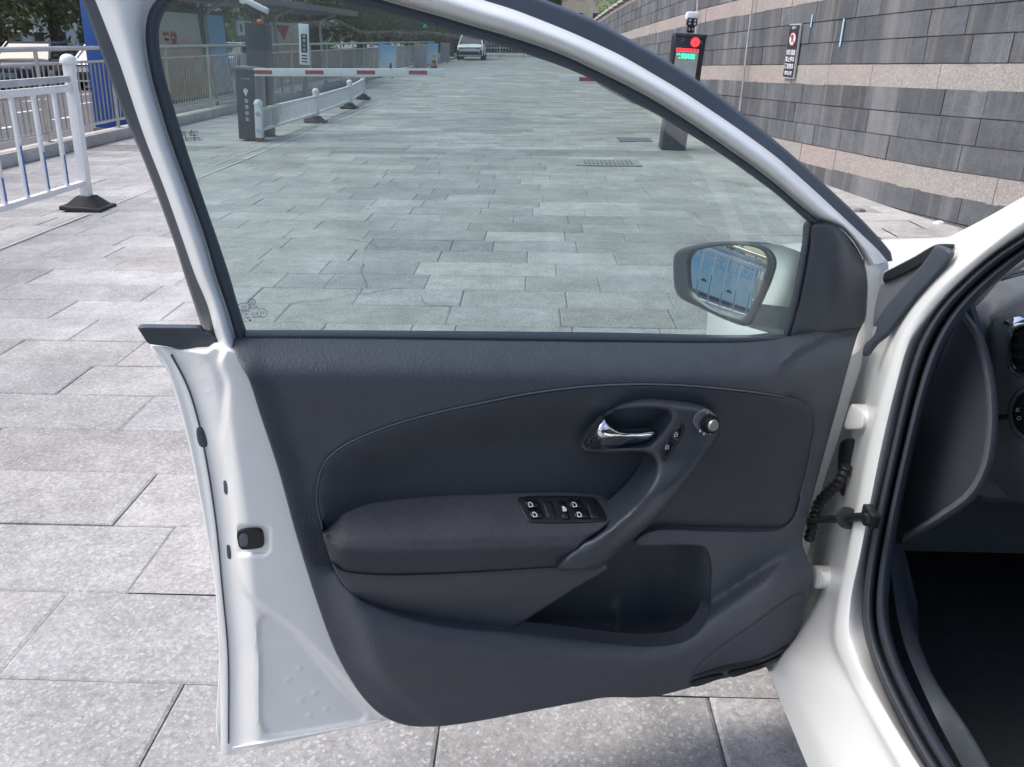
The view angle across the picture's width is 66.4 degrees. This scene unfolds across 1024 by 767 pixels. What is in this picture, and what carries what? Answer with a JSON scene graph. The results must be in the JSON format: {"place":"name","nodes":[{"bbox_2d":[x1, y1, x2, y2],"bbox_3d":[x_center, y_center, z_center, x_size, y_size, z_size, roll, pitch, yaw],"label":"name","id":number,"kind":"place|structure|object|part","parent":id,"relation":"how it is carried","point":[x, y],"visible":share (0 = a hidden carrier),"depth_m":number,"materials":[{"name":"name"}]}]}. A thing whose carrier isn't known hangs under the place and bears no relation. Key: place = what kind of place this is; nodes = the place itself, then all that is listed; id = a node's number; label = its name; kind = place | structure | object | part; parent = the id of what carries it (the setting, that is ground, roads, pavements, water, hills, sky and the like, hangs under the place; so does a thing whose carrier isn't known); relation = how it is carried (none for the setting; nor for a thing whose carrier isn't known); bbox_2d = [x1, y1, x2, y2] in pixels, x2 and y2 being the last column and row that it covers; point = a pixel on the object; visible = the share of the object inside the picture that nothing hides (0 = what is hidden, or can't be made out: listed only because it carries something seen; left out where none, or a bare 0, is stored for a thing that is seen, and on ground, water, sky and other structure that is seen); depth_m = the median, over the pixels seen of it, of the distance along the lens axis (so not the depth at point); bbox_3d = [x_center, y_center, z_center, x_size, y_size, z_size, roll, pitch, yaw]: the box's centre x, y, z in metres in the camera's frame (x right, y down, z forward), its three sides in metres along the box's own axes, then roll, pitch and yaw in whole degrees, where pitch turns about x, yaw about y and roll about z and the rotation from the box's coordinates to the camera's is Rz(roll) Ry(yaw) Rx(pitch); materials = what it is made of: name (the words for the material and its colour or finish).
{"place":"outdoors","nodes":[
{"label":"outdoors","id":0,"kind":"place"},
{"bbox_2d":[0,50,456,150],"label":"street","id":1,"kind":"structure","parent":0,"point":[24,142],"depth_m":17.57,"materials":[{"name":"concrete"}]},
{"bbox_2d":[0,63,4,89],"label":"street car","id":2,"kind":"object","parent":1,"relation":"on","point":[1,76],"visible":0.37,"depth_m":22.61,"materials":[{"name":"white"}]},
{"bbox_2d":[0,0,38,37],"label":"tree","id":3,"kind":"object","parent":1,"relation":"on","point":[9,23],"visible":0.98,"depth_m":30.70,"materials":[{"name":"green plant"}]},
{"bbox_2d":[0,0,65,46],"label":"tree","id":4,"kind":"object","parent":1,"relation":"on","point":[3,37],"visible":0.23,"depth_m":36.85,"materials":[{"name":"green plant"}]},
{"bbox_2d":[0,0,83,42],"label":"tree","id":5,"kind":"object","parent":1,"relation":"on","point":[52,10],"visible":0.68,"depth_m":32.62,"materials":[{"name":"green plant"}]},
{"bbox_2d":[0,41,89,86],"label":"street car","id":6,"kind":"object","parent":1,"relation":"on","point":[22,57],"visible":0.38,"depth_m":24.26,"materials":[{"name":"grey metal"}]},
{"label":"windows","id":7,"kind":"part","parent":6,"relation":"part of","materials":[{"name":"white glass"}]},
{"bbox_2d":[60,44,89,88],"bbox_3d":[-12.753,-10.442,25.483,2.150,1.437,4.567,0,24,-1],"label":"street car","id":8,"kind":"object","parent":1,"relation":"on","point":[81,56],"visible":0.08,"depth_m":23.58,"materials":[{"name":"white metal"}]},
{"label":"windows","id":9,"kind":"part","parent":8,"relation":"part of","materials":[{"name":"white glass"}]},
{"bbox_2d":[79,0,126,130],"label":"blue pillar","id":10,"kind":"structure","parent":1,"relation":"on","point":[90,38],"depth_m":12.15,"materials":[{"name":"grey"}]},
{"bbox_2d":[67,1,197,11],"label":"tree","id":11,"kind":"object","parent":1,"relation":"on","point":[174,6],"visible":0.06,"depth_m":37.48,"materials":[{"name":"green plant"}]},
{"bbox_2d":[170,1,253,24],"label":"tree","id":12,"kind":"object","parent":1,"relation":"on","point":[204,7],"visible":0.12,"depth_m":41.13,"materials":[{"name":"green plant"}]},
{"bbox_2d":[227,42,246,68],"bbox_3d":[-13.402,-15.556,37.257,2.100,1.318,4.541,0,24,-1],"label":"street car","id":13,"kind":"object","parent":1,"relation":"on","point":[233,50],"visible":0.08,"depth_m":36.37,"materials":[{"name":"white"}]},
{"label":"windows","id":14,"kind":"part","parent":13,"relation":"part of","materials":[{"name":"white glass"}]},
{"bbox_2d":[145,0,357,105],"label":"bus shelter","id":15,"kind":"object","parent":1,"relation":"on","point":[180,26],"visible":0.62,"depth_m":18.31,"materials":[{"name":"blue"}]},
{"bbox_2d":[262,0,378,67],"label":"tree","id":16,"kind":"object","parent":1,"relation":"on","point":[314,21],"visible":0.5,"depth_m":39.36,"materials":[{"name":"green plant"}]},
{"bbox_2d":[297,0,417,65],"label":"tree","id":17,"kind":"object","parent":1,"relation":"on","point":[363,24],"visible":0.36,"depth_m":45.84,"materials":[{"name":"green plant"}]},
{"bbox_2d":[333,2,434,46],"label":"tree","id":18,"kind":"object","parent":1,"relation":"on","point":[383,34],"visible":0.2,"depth_m":52.68,"materials":[{"name":"green plant"}]},
{"bbox_2d":[394,17,453,45],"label":"tree","id":19,"kind":"object","parent":1,"relation":"on","point":[425,35],"visible":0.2,"depth_m":62.19,"materials":[{"name":"green plant"}]},
{"bbox_2d":[421,23,460,55],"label":"tree","id":20,"kind":"object","parent":1,"relation":"on","point":[451,40],"visible":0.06,"depth_m":75.29,"materials":[{"name":"green plant"}]},
{"bbox_2d":[220,0,444,41],"label":"sky","id":21,"kind":"structure","parent":0,"point":[341,39],"materials":[{"name":"white"}]},
{"bbox_2d":[324,41,402,48],"bbox_3d":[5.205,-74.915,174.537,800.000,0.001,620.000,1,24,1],"label":"terrain","id":22,"kind":"structure","parent":0,"point":[346,46],"depth_m":192.36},
{"bbox_2d":[4,20,38,41],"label":"tile roof house","id":23,"kind":"structure","parent":22,"relation":"on","point":[17,38],"depth_m":45.89,"materials":[{"name":"grey"}]},
{"bbox_2d":[3,2,219,51],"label":"street house","id":24,"kind":"structure","parent":22,"relation":"on","point":[72,33],"depth_m":58.00,"materials":[{"name":"grey"}]},
{"bbox_2d":[32,30,45,40],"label":"window","id":25,"kind":"structure","parent":24,"relation":"in","point":[41,37],"depth_m":55.13,"materials":[{"name":"grey glass"}]},
{"bbox_2d":[62,31,67,41],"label":"window","id":26,"kind":"structure","parent":24,"relation":"in","point":[64,36],"depth_m":58.02,"materials":[{"name":"grey glass"}]},
{"bbox_2d":[75,31,84,45],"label":"window","id":27,"kind":"structure","parent":24,"relation":"in","point":[80,40],"depth_m":60.05,"materials":[{"name":"grey glass"}]},
{"bbox_2d":[10,40,337,52],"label":"hedge","id":28,"kind":"object","parent":22,"relation":"on","point":[324,46],"visible":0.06,"depth_m":90.39,"materials":[{"name":"green plant"}]},
{"bbox_2d":[222,0,330,41],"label":"woodland","id":29,"kind":"object","parent":22,"relation":"on","point":[230,32],"visible":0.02,"depth_m":101.15,"materials":[{"name":"green plant"}]},
{"bbox_2d":[401,0,562,52],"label":"woodland","id":30,"kind":"object","parent":22,"relation":"on","point":[490,44],"visible":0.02,"depth_m":93.48,"materials":[{"name":"green plant"}]},
{"bbox_2d":[0,52,963,766],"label":"pavement","id":31,"kind":"structure","parent":0,"point":[496,192],"depth_m":4.48,"materials":[{"name":"stone"}]},
{"bbox_2d":[0,54,116,212],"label":"white railing","id":32,"kind":"object","parent":31,"relation":"on","point":[86,200],"visible":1,"depth_m":6.39,"materials":[{"name":"metal"}]},
{"bbox_2d":[0,57,456,168],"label":"kerb","id":33,"kind":"structure","parent":31,"relation":"on","point":[8,157],"depth_m":11.57,"materials":[{"name":"stone"}]},
{"bbox_2d":[0,41,434,142],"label":"steel fence","id":34,"kind":"object","parent":33,"relation":"on","point":[359,57],"visible":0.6,"depth_m":14.37,"materials":[{"name":"silver metal"}]},
{"bbox_2d":[234,65,265,139],"bbox_3d":[-3.816,-4.106,11.466,0.340,1.002,0.360,5,24,0],"label":"barrier box","id":35,"kind":"object","parent":31,"relation":"on","point":[250,88],"visible":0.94,"depth_m":11.31,"materials":[{"name":"grey paint"}]},
{"bbox_2d":[238,77,255,137],"bbox_3d":[-3.844,-4.000,11.346,0.210,0.820,0.012,5,24,0],"label":"door panel","id":36,"kind":"structure","parent":35,"relation":"in","point":[247,127],"depth_m":11.34,"materials":[{"name":"grey paint"}]},
{"bbox_2d":[254,68,444,76],"bbox_3d":[-2.303,-4.403,11.070,2.710,0.121,0.048,1,24,1],"label":"barrier boom","id":37,"kind":"object","parent":35,"relation":"attached to","point":[380,72],"visible":1,"depth_m":11.05,"materials":[{"name":"white metal"}]},
{"bbox_2d":[239,0,275,136],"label":"camera column","id":38,"kind":"structure","parent":31,"relation":"on","point":[258,37],"depth_m":11.51,"materials":[{"name":"grey metal"}]},
{"bbox_2d":[299,24,309,119],"bbox_3d":[-3.685,-5.511,13.932,0.175,1.630,0.070,5,24,0],"label":"narrow sign","id":39,"kind":"object","parent":31,"relation":"on","point":[304,56],"visible":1,"depth_m":13.75,"materials":[{"name":"grey metal"}]},
{"bbox_2d":[253,76,370,141],"bbox_3d":[-3.575,-5.625,15.476,0.519,0.628,9.078,0,24,-1],"label":"white railing","id":40,"kind":"object","parent":31,"relation":"on","point":[315,105],"visible":0.99,"depth_m":13.71,"materials":[{"name":"metal"}]},
{"bbox_2d":[379,44,395,77],"bbox_3d":[-4.816,-12.446,30.224,0.660,1.200,0.114,5,24,0],"label":"poster board","id":41,"kind":"object","parent":31,"relation":"on","point":[387,56],"visible":0.6,"depth_m":30.10,"materials":[{"name":"grey paint"}]},
{"bbox_2d":[415,43,426,68],"bbox_3d":[-4.550,-16.346,39.104,0.600,1.200,0.110,5,24,0],"label":"poster board","id":42,"kind":"object","parent":31,"relation":"on","point":[420,55],"visible":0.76,"depth_m":39.03,"materials":[{"name":"grey paint"}]},
{"bbox_2d":[427,43,437,64],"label":"poster board","id":43,"kind":"object","parent":31,"relation":"on","point":[432,49],"visible":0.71,"depth_m":43.40,"materials":[{"name":"grey paint"}]},
{"bbox_2d":[430,55,438,68],"bbox_3d":[-3.939,-16.210,39.435,0.420,0.690,0.420,1,24,1],"label":"traffic cone","id":44,"kind":"object","parent":31,"relation":"on","point":[433,65],"visible":0.9,"depth_m":39.39,"materials":[{"name":"plastic"}]},
{"bbox_2d":[440,42,449,62],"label":"poster board","id":45,"kind":"object","parent":31,"relation":"on","point":[444,52],"visible":0.98,"depth_m":49.38,"materials":[{"name":"grey paint"}]},
{"bbox_2d":[456,35,485,59],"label":"white suv","id":46,"kind":"object","parent":31,"relation":"on","point":[467,46],"visible":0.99,"depth_m":57.00,"materials":[{"name":"white metal"}]},
{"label":"windows","id":47,"kind":"part","parent":46,"relation":"part of","materials":[{"name":"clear glass"}]},
{"bbox_2d":[486,45,532,57],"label":"end railing","id":48,"kind":"object","parent":31,"relation":"on","point":[511,55],"visible":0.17,"depth_m":66.39,"materials":[{"name":"grey metal"}]},
{"bbox_2d":[82,0,1023,766],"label":"white hatchback","id":49,"kind":"object","parent":31,"relation":"on","point":[796,470],"visible":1,"depth_m":1.20,"materials":[{"name":"paint"}]},
{"bbox_3d":[0.089,0.051,1.271,1.220,1.389,0.457,-11,26,-24],"label":"front door","id":50,"kind":"part","parent":49,"relation":"part of","materials":[{"name":"white paint"}]},
{"bbox_2d":[561,0,617,18],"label":"beige block","id":51,"kind":"structure","parent":31,"relation":"on","point":[589,8],"depth_m":103.45,"materials":[{"name":"grey"}]},
{"bbox_2d":[592,12,599,18],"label":"window","id":52,"kind":"structure","parent":51,"relation":"in","point":[594,14],"depth_m":103.73,"materials":[{"name":"grey"}]},
{"bbox_2d":[594,0,616,18],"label":"tree","id":53,"kind":"object","parent":31,"relation":"on","point":[600,11],"visible":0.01,"depth_m":33.29,"materials":[{"name":"green plant"}]},
{"bbox_2d":[658,11,706,150],"bbox_3d":[2.330,-4.103,10.677,0.420,1.760,0.330,4,24,0],"label":"parking kiosk","id":54,"kind":"object","parent":31,"relation":"on","point":[687,49],"visible":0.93,"depth_m":10.44,"materials":[{"name":"grey paint"}]},
{"bbox_2d":[594,0,1023,228],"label":"stone wall","id":55,"kind":"structure","parent":31,"relation":"on","point":[914,107],"depth_m":7.32,"materials":[{"name":"grey stone"}]},
{"bbox_2d":[695,0,698,33],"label":"conduit pole","id":56,"kind":"object","parent":55,"relation":"attached to","point":[696,11],"visible":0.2,"depth_m":12.45,"materials":[{"name":"white metal"}]},
{"bbox_2d":[739,0,753,111],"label":"conduit pole","id":57,"kind":"object","parent":55,"relation":"attached to","point":[747,44],"visible":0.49,"depth_m":10.32,"materials":[{"name":"grey metal"}]},
{"bbox_2d":[783,23,802,78],"bbox_3d":[3.226,-3.830,9.019,0.034,0.580,0.300,-2,24,-5],"label":"notice sign","id":58,"kind":"object","parent":55,"relation":"attached to","point":[792,49],"depth_m":8.98,"materials":[{"name":"black metal"}]},
{"bbox_2d":[839,19,844,46],"bbox_3d":[3.354,-3.566,7.951,0.009,0.260,0.025,1,24,1],"label":"tape strip","id":59,"kind":"object","parent":55,"relation":"attached to","point":[841,33],"visible":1,"depth_m":7.95,"materials":[{"name":"white plastic"}]},
{"bbox_2d":[853,208,865,211],"bbox_3d":[3.147,-1.572,7.077,0.114,0.030,0.070,1,24,1],"label":"litter scrap","id":60,"kind":"object","parent":31,"relation":"on","point":[859,210],"visible":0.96,"depth_m":7.06,"materials":[{"name":"grey paper"}]},
{"bbox_2d":[933,221,943,223],"bbox_3d":[3.621,-1.369,6.630,0.095,0.025,0.058,1,24,1],"label":"litter scrap","id":61,"kind":"object","parent":31,"relation":"on","point":[938,222],"visible":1,"depth_m":6.61,"materials":[{"name":"white paper"}]},
{"bbox_2d":[559,75,597,82],"bbox_3d":[1.363,-4.307,11.068,1.380,0.100,0.048,1,24,1],"label":"barrier boom","id":62,"kind":"object","parent":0,"point":[573,79],"visible":0.41,"depth_m":11.06,"materials":[{"name":"white metal"}]}
]}

